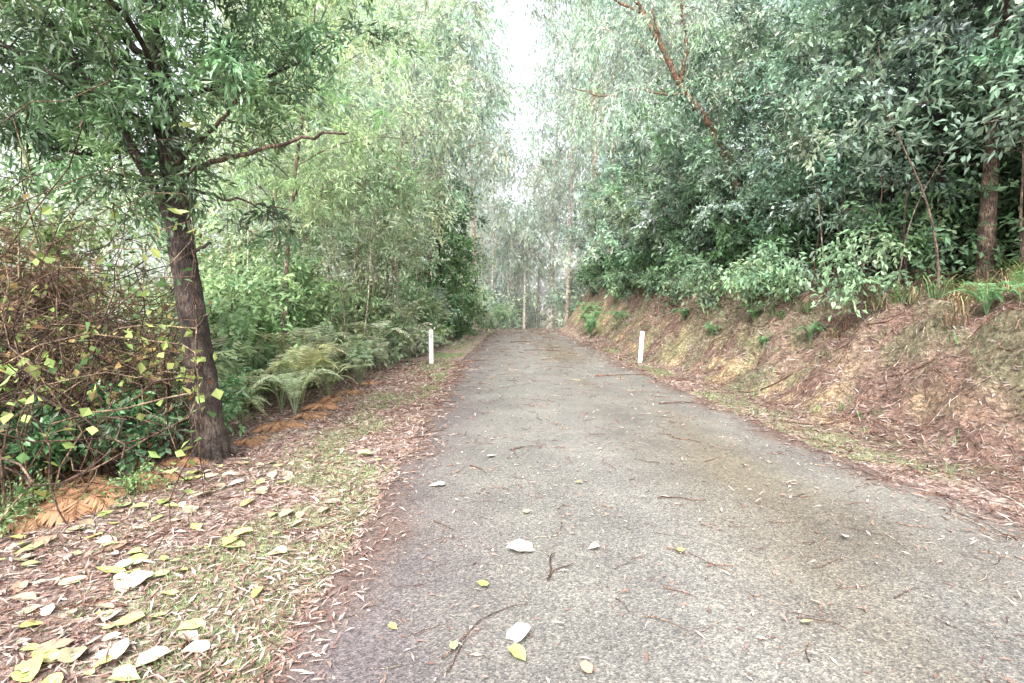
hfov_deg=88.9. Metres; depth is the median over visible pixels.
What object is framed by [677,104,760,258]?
sapling
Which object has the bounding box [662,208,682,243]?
sapling
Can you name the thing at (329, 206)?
wattle tree
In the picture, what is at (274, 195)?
wattle tree
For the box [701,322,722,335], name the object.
fern
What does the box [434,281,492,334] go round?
shrub
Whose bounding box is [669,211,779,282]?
shrub
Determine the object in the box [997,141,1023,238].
shrub
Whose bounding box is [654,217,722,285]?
shrub
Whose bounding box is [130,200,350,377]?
shrub
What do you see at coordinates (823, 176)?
sapling
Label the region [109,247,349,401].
shrub
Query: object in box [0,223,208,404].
shrub
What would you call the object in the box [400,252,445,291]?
shrub
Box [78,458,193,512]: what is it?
undergrowth plant
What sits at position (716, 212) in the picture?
sapling
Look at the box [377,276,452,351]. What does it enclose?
shrub
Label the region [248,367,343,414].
fern
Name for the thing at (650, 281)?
shrub
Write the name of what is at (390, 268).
sapling
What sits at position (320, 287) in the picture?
shrub
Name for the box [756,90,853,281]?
sapling
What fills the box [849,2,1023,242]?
understory tree
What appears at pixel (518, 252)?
distant trees
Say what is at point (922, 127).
sapling
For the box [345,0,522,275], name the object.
eucalyptus tree
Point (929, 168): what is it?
understory tree
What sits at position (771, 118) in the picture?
sapling
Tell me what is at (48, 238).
shrub
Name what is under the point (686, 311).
fern
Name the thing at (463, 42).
eucalyptus tree
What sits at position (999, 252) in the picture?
shrub
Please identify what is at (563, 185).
eucalyptus tree
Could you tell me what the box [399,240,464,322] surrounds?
sapling
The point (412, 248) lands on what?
sapling
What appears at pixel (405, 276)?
shrub
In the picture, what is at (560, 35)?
eucalyptus tree
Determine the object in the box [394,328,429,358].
fern
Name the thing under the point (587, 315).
fern
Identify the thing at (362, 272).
sapling
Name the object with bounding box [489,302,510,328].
fern
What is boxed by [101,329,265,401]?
fern
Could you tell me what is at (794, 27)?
understory tree
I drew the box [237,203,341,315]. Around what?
sapling
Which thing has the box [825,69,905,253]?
sapling
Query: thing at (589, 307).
fern
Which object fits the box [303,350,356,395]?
fern
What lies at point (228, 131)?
eucalyptus tree
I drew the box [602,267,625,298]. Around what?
shrub
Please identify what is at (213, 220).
sapling
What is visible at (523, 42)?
sky
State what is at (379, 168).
sapling
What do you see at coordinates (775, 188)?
sapling
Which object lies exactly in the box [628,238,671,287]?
shrub
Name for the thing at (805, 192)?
shrub
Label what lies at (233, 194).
sapling
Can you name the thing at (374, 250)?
sapling
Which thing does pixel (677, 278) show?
shrub
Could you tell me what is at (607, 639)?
road
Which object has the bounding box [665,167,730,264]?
sapling
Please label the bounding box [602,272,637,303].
shrub
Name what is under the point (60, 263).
shrub
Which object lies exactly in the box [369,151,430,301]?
sapling
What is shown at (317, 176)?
sapling
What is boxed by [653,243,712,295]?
shrub
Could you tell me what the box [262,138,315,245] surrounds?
sapling
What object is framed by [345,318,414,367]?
fern
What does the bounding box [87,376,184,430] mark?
undergrowth plant
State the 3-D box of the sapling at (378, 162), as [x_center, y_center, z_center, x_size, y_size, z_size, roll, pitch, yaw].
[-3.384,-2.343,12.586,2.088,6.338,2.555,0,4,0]
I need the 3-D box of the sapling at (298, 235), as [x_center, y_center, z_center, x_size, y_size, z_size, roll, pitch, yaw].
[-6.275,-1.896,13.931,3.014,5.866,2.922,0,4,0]
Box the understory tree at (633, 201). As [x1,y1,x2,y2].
[605,95,701,271]
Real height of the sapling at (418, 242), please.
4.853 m
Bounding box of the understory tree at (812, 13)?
[714,0,993,269]
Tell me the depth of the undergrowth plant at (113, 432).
4.68 m
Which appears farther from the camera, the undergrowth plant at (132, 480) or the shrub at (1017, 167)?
the shrub at (1017, 167)
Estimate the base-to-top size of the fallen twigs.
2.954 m
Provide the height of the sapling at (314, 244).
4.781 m
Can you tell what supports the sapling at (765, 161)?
on the ground at (956, 410)
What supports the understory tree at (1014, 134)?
on the ground at (956, 410)
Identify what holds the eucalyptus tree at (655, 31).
on the ground at (956, 410)
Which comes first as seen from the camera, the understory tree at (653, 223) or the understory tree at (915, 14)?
the understory tree at (915, 14)
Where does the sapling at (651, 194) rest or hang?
on the ground at (956, 410)
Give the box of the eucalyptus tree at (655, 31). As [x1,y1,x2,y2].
[523,0,811,254]
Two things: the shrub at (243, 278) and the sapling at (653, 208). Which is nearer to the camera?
the shrub at (243, 278)
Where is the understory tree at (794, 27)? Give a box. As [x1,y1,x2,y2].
[727,0,952,260]
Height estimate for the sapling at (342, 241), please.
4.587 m
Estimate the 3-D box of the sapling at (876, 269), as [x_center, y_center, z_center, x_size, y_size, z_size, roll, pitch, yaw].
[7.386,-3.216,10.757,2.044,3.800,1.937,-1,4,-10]
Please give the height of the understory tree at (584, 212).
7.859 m
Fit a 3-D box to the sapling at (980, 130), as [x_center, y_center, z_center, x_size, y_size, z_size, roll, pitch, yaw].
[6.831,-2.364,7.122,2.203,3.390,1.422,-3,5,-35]
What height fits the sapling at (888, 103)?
3.953 m
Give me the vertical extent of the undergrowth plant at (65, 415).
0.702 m
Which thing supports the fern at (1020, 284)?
on the ground at (956, 410)
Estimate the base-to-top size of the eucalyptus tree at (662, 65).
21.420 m
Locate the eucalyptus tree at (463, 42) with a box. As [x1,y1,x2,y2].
[318,0,519,283]
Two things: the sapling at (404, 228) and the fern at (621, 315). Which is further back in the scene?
the fern at (621, 315)
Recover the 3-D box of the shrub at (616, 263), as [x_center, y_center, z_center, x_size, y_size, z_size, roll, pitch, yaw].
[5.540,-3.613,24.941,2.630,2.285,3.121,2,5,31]
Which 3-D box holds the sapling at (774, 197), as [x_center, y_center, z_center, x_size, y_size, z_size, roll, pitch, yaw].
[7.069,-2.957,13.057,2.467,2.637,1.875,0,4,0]
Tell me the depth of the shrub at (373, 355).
12.19 m
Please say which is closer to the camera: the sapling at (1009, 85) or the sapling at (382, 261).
the sapling at (1009, 85)
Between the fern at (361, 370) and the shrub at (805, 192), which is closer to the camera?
the fern at (361, 370)
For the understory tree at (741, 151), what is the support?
on the ground at (956, 410)
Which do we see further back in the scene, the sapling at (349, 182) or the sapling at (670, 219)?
the sapling at (670, 219)
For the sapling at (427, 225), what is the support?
on the ground at (956, 410)
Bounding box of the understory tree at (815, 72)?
[774,0,904,229]
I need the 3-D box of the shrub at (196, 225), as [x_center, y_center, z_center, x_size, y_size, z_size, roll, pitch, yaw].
[-7.761,-1.716,13.915,5.948,6.024,4.902,2,4,28]
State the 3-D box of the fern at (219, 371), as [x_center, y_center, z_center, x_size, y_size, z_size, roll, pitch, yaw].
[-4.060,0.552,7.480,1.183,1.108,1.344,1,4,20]
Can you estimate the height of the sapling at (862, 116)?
4.639 m
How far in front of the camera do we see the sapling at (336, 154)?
13.04 m
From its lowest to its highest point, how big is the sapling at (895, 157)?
3.108 m
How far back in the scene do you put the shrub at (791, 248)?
11.17 m
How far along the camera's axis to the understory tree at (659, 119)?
32.28 m
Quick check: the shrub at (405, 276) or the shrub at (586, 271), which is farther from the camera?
the shrub at (586, 271)
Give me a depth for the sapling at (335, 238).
13.72 m
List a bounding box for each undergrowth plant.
[0,384,95,432]
[0,393,29,435]
[0,397,96,490]
[0,407,110,476]
[0,453,73,511]
[0,477,53,537]
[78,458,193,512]
[85,396,188,473]
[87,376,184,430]
[171,387,255,447]
[173,366,253,426]
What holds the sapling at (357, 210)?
on the ground at (956, 410)
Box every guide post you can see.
[429,330,433,363]
[638,331,644,362]
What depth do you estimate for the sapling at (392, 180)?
14.88 m
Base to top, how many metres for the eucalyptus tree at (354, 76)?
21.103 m
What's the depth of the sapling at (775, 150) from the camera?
14.29 m
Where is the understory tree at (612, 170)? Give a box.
[578,140,659,266]
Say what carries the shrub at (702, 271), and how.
on the ground at (956, 410)
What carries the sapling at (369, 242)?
on the ground at (956, 410)
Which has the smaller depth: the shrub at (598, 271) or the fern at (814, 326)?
the fern at (814, 326)
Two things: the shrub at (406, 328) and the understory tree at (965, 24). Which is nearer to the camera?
the understory tree at (965, 24)
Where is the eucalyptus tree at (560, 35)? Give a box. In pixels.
[514,0,675,258]
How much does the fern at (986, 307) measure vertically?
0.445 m
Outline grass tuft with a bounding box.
[591,256,1023,476]
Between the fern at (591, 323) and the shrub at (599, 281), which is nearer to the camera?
the fern at (591, 323)
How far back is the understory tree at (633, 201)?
20.54 m
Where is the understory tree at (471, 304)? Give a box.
[416,173,495,338]
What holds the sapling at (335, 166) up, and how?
on the ground at (956, 410)
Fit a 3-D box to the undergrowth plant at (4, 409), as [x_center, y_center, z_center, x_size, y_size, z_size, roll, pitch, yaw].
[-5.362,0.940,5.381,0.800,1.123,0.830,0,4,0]
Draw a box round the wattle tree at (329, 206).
[177,0,441,394]
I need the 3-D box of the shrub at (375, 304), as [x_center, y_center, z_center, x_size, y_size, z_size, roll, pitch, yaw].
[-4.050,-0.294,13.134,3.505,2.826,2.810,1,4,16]
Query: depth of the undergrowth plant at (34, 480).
4.00 m
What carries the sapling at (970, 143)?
on the ground at (956, 410)
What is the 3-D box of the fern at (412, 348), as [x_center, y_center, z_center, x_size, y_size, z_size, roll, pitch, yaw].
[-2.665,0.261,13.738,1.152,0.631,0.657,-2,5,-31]
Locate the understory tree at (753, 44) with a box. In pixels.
[673,0,877,259]
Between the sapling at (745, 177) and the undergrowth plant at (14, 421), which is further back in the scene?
the sapling at (745, 177)
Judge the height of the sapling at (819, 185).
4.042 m
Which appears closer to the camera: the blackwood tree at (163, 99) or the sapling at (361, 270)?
the blackwood tree at (163, 99)
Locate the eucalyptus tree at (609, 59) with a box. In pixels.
[570,0,790,227]
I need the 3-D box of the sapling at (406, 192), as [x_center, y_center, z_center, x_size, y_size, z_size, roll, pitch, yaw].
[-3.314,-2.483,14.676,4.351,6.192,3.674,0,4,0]
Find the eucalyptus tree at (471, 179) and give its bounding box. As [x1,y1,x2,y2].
[416,4,532,328]
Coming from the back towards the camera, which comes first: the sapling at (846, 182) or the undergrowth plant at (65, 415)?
the sapling at (846, 182)
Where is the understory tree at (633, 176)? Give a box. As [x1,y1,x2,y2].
[599,109,686,268]
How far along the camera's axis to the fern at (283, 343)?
8.74 m
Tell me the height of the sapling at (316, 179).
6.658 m
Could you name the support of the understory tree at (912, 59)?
on the ground at (956, 410)
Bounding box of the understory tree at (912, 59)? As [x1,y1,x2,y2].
[816,0,1023,277]
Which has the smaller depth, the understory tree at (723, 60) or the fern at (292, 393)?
the fern at (292, 393)
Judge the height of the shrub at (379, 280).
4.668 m
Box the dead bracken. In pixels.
[0,380,377,535]
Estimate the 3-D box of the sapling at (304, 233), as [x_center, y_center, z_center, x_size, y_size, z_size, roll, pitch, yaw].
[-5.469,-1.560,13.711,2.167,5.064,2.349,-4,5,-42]
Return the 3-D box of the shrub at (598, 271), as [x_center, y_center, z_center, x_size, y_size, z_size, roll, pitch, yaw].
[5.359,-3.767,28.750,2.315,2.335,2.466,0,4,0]
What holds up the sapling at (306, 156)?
on the ground at (956, 410)
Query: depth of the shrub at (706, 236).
19.78 m
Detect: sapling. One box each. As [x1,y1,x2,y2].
[185,130,309,391]
[190,134,279,274]
[196,97,293,371]
[198,162,332,282]
[206,197,281,271]
[216,141,345,256]
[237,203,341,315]
[250,72,376,377]
[256,107,375,321]
[258,170,332,247]
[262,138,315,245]
[267,187,335,280]
[268,83,357,374]
[270,125,358,280]
[275,103,361,375]
[286,129,409,270]
[287,149,420,292]
[297,215,352,264]
[302,132,340,260]
[302,133,408,289]
[303,217,372,377]
[306,207,374,358]
[309,215,425,317]
[311,180,349,269]
[312,198,389,281]
[318,136,469,295]
[319,106,407,368]
[328,205,404,359]
[329,114,453,299]
[329,143,426,281]
[331,255,388,290]
[339,250,385,282]
[341,151,402,369]
[343,160,396,292]
[348,216,405,295]
[349,240,433,281]
[358,140,408,238]
[362,202,423,358]
[363,132,396,297]
[364,135,427,296]
[367,130,419,298]
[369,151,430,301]
[378,198,440,294]
[379,208,442,274]
[399,159,480,286]
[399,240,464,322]
[620,222,664,262]
[631,194,686,274]
[634,175,686,273]
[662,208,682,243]
[664,137,697,226]
[664,181,693,224]
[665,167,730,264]
[666,179,727,240]
[670,137,727,258]
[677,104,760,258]
[687,151,732,276]
[704,129,824,286]
[706,145,760,215]
[706,176,757,213]
[724,60,876,293]
[725,81,795,228]
[741,181,826,268]
[745,148,836,259]
[750,172,850,255]
[756,83,819,261]
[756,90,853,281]
[756,96,795,264]
[769,145,896,269]
[777,115,857,266]
[781,115,848,258]
[782,132,961,306]
[785,161,860,237]
[801,108,953,271]
[808,23,957,299]
[808,46,956,284]
[810,147,887,295]
[823,119,925,233]
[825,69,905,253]
[830,22,964,277]
[843,60,982,272]
[843,64,977,287]
[884,51,1023,284]
[936,36,1023,268]
[945,20,1023,277]
[947,33,1023,174]
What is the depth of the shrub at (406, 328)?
15.16 m
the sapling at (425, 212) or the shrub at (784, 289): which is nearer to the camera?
the shrub at (784, 289)
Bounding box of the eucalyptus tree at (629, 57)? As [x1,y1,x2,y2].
[583,0,720,140]
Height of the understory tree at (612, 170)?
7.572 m
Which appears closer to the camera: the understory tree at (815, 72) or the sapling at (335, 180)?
the sapling at (335, 180)
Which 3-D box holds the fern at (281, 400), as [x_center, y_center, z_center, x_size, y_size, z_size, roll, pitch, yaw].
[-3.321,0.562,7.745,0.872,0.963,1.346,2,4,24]
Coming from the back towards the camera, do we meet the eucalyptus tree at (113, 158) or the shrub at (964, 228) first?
the eucalyptus tree at (113, 158)
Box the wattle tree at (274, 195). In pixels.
[78,0,426,343]
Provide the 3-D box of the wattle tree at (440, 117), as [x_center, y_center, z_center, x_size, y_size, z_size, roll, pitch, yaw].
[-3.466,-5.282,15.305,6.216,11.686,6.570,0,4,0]
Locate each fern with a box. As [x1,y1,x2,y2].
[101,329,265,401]
[130,350,249,408]
[177,341,271,413]
[214,334,311,393]
[223,376,275,425]
[233,330,351,398]
[242,345,338,410]
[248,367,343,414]
[263,343,339,404]
[269,325,354,390]
[298,339,351,388]
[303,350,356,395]
[330,315,368,365]
[332,328,378,373]
[332,357,374,386]
[340,334,382,379]
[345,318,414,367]
[357,335,390,369]
[380,323,395,343]
[393,339,427,361]
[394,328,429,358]
[481,306,510,328]
[486,310,496,327]
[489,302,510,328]
[489,303,522,328]
[567,308,602,333]
[574,301,603,318]
[584,311,601,336]
[606,310,628,326]
[672,306,692,320]
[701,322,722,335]
[738,304,763,321]
[756,334,775,346]
[794,321,826,341]
[941,280,1022,314]
[1010,271,1023,291]
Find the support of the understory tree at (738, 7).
on the ground at (956, 410)
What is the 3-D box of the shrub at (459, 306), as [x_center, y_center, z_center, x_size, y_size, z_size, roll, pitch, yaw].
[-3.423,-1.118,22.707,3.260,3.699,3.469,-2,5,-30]
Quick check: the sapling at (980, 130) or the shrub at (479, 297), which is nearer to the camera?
the sapling at (980, 130)
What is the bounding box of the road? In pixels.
[273,329,1023,682]
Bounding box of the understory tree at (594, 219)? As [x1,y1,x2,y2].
[573,137,651,259]
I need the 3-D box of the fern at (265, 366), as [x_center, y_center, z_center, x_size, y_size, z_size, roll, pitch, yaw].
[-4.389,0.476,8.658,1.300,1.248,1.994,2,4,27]
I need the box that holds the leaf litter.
[0,252,1023,682]
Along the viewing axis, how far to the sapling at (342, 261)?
11.93 m
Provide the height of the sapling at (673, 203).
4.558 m
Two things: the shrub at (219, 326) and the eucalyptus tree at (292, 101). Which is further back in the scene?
the eucalyptus tree at (292, 101)
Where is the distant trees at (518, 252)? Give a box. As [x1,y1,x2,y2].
[75,18,837,328]
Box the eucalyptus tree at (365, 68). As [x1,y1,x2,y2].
[259,0,461,283]
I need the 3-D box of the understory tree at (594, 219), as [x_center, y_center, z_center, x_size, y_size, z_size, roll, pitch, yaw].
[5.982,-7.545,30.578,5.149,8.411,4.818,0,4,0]
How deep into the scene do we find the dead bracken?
4.26 m
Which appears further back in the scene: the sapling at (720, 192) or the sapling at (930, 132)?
the sapling at (720, 192)
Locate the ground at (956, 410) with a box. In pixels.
[0,224,1023,682]
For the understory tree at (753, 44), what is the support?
on the ground at (956, 410)
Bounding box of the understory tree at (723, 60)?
[676,0,792,181]
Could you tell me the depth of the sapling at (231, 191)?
10.42 m
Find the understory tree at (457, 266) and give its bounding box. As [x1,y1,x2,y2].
[401,165,481,342]
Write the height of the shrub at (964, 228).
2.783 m
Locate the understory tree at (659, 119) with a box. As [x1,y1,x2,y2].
[644,72,706,217]
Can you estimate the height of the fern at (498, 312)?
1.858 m
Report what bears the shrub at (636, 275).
on the ground at (956, 410)
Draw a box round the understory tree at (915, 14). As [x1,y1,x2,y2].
[750,0,1023,274]
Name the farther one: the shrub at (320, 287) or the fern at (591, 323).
the fern at (591, 323)
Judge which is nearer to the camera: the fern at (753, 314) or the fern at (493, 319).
the fern at (753, 314)
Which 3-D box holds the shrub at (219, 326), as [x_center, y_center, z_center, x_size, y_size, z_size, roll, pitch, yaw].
[-4.841,0.251,8.430,3.149,2.770,3.174,0,4,0]
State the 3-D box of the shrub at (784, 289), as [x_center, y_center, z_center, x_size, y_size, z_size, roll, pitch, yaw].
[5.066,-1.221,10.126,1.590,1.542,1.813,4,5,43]
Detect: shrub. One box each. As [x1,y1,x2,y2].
[0,96,228,354]
[0,130,212,366]
[0,144,145,331]
[0,168,103,372]
[0,170,176,386]
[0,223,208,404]
[95,276,309,422]
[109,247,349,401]
[122,167,348,332]
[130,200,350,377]
[215,245,365,391]
[257,258,392,374]
[305,274,425,374]
[323,268,391,328]
[332,267,413,312]
[359,281,438,359]
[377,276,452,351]
[381,251,445,293]
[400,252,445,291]
[402,279,466,347]
[417,276,477,342]
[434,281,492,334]
[444,275,495,330]
[574,272,599,295]
[575,257,597,280]
[587,252,621,291]
[589,272,612,294]
[600,244,640,280]
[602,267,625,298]
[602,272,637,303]
[606,255,667,293]
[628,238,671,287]
[636,264,666,300]
[651,264,714,306]
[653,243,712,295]
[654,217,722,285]
[656,186,726,263]
[663,206,724,268]
[666,253,737,324]
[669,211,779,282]
[674,176,809,270]
[700,153,843,266]
[710,252,803,310]
[722,238,829,306]
[742,195,867,284]
[766,147,975,261]
[768,128,917,259]
[797,221,965,320]
[819,162,1019,292]
[878,154,1023,280]
[881,96,1023,262]
[911,89,1023,265]
[949,127,1023,232]
[953,206,1023,285]
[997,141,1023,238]
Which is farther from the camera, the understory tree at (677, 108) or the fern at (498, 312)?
the fern at (498, 312)
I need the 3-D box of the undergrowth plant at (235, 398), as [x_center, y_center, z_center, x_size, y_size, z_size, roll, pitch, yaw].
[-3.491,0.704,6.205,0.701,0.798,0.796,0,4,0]
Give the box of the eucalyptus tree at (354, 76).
[307,0,447,280]
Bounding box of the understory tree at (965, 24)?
[895,0,1023,92]
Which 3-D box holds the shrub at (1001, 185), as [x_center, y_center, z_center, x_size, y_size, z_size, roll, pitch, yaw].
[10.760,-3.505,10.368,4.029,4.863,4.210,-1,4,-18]
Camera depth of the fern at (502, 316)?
43.11 m
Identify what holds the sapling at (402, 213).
on the ground at (956, 410)
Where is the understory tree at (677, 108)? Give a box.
[633,9,737,197]
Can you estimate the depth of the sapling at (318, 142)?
10.93 m
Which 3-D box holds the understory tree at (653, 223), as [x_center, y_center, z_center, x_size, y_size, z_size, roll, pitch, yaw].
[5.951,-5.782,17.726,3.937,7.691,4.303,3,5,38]
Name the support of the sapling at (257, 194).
on the ground at (956, 410)
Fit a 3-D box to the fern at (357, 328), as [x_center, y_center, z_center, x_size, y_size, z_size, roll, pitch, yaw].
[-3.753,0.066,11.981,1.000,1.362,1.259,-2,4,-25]
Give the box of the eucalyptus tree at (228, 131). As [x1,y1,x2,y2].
[142,0,367,244]
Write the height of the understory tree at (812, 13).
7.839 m
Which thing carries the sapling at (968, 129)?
on the ground at (956, 410)
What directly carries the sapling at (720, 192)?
on the ground at (956, 410)
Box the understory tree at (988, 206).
[847,0,1023,285]
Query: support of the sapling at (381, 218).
on the ground at (956, 410)
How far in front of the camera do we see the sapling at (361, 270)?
17.53 m
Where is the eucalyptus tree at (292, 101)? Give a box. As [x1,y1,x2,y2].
[218,0,338,243]
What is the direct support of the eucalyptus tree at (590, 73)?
on the ground at (956, 410)
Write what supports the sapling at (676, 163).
on the ground at (956, 410)
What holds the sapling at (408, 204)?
on the ground at (956, 410)
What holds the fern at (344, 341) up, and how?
on the ground at (956, 410)
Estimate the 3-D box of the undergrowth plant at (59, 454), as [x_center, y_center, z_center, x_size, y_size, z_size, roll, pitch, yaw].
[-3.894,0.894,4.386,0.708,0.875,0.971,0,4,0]
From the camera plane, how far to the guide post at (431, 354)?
13.22 m
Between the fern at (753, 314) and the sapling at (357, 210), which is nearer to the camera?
the fern at (753, 314)
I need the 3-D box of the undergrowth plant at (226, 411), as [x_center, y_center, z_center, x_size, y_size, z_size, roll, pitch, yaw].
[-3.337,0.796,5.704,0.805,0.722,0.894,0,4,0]
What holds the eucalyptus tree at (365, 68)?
on the ground at (956, 410)
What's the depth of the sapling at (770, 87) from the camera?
9.74 m
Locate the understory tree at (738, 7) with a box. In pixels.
[634,0,831,271]
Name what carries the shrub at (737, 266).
on the ground at (956, 410)
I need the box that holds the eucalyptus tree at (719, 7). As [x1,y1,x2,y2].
[694,0,877,149]
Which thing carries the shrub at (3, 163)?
on the ground at (956, 410)
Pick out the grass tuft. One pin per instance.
(908, 293)
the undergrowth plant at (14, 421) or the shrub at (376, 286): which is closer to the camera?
the undergrowth plant at (14, 421)
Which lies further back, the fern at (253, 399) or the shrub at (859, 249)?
the shrub at (859, 249)
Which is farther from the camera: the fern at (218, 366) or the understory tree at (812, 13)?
the understory tree at (812, 13)
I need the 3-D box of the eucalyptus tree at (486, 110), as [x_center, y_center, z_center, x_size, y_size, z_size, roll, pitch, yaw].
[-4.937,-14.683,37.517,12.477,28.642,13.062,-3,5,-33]
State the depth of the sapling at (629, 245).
22.00 m
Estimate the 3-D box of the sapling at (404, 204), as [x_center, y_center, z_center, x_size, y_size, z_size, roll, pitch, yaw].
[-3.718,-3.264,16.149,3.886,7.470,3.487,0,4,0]
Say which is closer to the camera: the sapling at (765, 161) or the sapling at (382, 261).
the sapling at (765, 161)
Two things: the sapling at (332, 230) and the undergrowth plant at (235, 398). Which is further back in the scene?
the sapling at (332, 230)
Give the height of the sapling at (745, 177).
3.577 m
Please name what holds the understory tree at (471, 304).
on the ground at (956, 410)
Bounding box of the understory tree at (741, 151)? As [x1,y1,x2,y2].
[689,0,866,213]
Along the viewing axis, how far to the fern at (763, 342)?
9.71 m
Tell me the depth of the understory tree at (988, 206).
8.07 m
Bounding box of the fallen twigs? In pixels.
[0,267,1023,682]
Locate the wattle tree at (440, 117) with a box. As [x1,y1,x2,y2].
[299,0,499,337]
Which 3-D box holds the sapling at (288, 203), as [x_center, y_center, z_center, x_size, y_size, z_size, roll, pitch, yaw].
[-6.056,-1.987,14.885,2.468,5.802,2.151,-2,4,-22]
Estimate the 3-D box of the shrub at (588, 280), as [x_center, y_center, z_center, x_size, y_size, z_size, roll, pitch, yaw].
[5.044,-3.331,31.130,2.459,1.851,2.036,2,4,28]
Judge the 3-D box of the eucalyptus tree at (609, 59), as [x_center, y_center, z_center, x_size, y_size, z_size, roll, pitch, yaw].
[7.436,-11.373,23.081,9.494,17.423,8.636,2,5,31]
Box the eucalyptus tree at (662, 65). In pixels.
[586,0,752,107]
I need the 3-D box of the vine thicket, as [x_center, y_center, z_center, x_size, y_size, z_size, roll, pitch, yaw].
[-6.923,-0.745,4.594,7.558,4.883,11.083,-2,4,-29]
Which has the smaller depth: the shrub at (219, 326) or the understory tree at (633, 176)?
the shrub at (219, 326)
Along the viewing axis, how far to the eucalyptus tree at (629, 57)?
37.42 m
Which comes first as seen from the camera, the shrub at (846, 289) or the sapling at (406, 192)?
the shrub at (846, 289)
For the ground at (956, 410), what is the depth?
5.58 m
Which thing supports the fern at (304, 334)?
on the ground at (956, 410)
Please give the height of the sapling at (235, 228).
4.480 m
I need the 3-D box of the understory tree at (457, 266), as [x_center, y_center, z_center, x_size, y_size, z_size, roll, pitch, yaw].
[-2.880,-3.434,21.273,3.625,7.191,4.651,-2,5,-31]
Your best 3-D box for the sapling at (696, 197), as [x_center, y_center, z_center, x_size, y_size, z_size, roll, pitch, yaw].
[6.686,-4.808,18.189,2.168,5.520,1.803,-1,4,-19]
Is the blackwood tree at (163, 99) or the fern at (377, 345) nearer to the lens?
the blackwood tree at (163, 99)
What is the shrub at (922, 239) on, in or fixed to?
on the ground at (956, 410)
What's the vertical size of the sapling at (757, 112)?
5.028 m
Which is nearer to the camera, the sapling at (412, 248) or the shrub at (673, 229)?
the sapling at (412, 248)
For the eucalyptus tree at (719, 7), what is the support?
on the ground at (956, 410)
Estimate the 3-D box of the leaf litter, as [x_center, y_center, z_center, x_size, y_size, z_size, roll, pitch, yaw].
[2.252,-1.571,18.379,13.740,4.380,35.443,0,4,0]
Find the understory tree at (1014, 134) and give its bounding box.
[938,4,1023,146]
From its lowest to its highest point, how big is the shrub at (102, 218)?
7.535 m
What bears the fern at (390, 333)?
on the ground at (956, 410)
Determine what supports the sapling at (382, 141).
on the ground at (956, 410)
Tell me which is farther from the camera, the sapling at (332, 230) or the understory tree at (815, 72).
the understory tree at (815, 72)
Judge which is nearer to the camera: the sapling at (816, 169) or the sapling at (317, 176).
the sapling at (816, 169)
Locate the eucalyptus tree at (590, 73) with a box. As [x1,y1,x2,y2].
[535,0,695,258]
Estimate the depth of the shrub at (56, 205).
14.75 m
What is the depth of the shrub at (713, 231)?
15.11 m
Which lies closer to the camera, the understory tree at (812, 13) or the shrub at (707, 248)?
the understory tree at (812, 13)
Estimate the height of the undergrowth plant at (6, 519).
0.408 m
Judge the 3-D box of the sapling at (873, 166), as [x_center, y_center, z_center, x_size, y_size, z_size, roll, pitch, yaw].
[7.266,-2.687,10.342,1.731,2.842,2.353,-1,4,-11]
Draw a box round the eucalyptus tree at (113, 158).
[0,5,205,312]
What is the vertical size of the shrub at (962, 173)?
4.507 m
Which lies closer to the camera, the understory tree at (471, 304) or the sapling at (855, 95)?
the sapling at (855, 95)
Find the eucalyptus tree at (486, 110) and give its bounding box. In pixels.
[368,0,522,278]
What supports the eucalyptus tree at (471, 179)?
on the ground at (956, 410)
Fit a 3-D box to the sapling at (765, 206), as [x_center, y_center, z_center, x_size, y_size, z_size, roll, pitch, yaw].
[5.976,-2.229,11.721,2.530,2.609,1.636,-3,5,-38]
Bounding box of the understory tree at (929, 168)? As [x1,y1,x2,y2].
[796,0,1023,269]
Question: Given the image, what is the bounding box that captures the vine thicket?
[0,10,223,554]
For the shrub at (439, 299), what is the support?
on the ground at (956, 410)
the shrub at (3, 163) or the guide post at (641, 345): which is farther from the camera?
the guide post at (641, 345)
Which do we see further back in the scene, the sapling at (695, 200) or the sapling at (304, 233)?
the sapling at (695, 200)
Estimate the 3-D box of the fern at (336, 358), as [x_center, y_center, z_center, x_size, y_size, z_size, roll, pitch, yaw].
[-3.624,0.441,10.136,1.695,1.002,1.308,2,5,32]
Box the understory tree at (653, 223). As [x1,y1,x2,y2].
[620,40,747,270]
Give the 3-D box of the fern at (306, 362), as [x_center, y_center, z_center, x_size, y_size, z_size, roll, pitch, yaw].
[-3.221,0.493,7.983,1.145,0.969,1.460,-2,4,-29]
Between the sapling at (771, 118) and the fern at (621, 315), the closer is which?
the sapling at (771, 118)
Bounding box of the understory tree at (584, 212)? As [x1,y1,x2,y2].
[554,177,622,273]
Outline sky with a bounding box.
[0,0,994,317]
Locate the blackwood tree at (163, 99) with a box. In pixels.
[0,0,423,463]
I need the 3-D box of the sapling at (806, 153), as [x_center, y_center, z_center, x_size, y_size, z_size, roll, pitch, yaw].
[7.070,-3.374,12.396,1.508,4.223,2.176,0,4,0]
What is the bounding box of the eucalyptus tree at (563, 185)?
[514,18,632,324]
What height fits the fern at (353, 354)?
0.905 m
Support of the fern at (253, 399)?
on the ground at (956, 410)

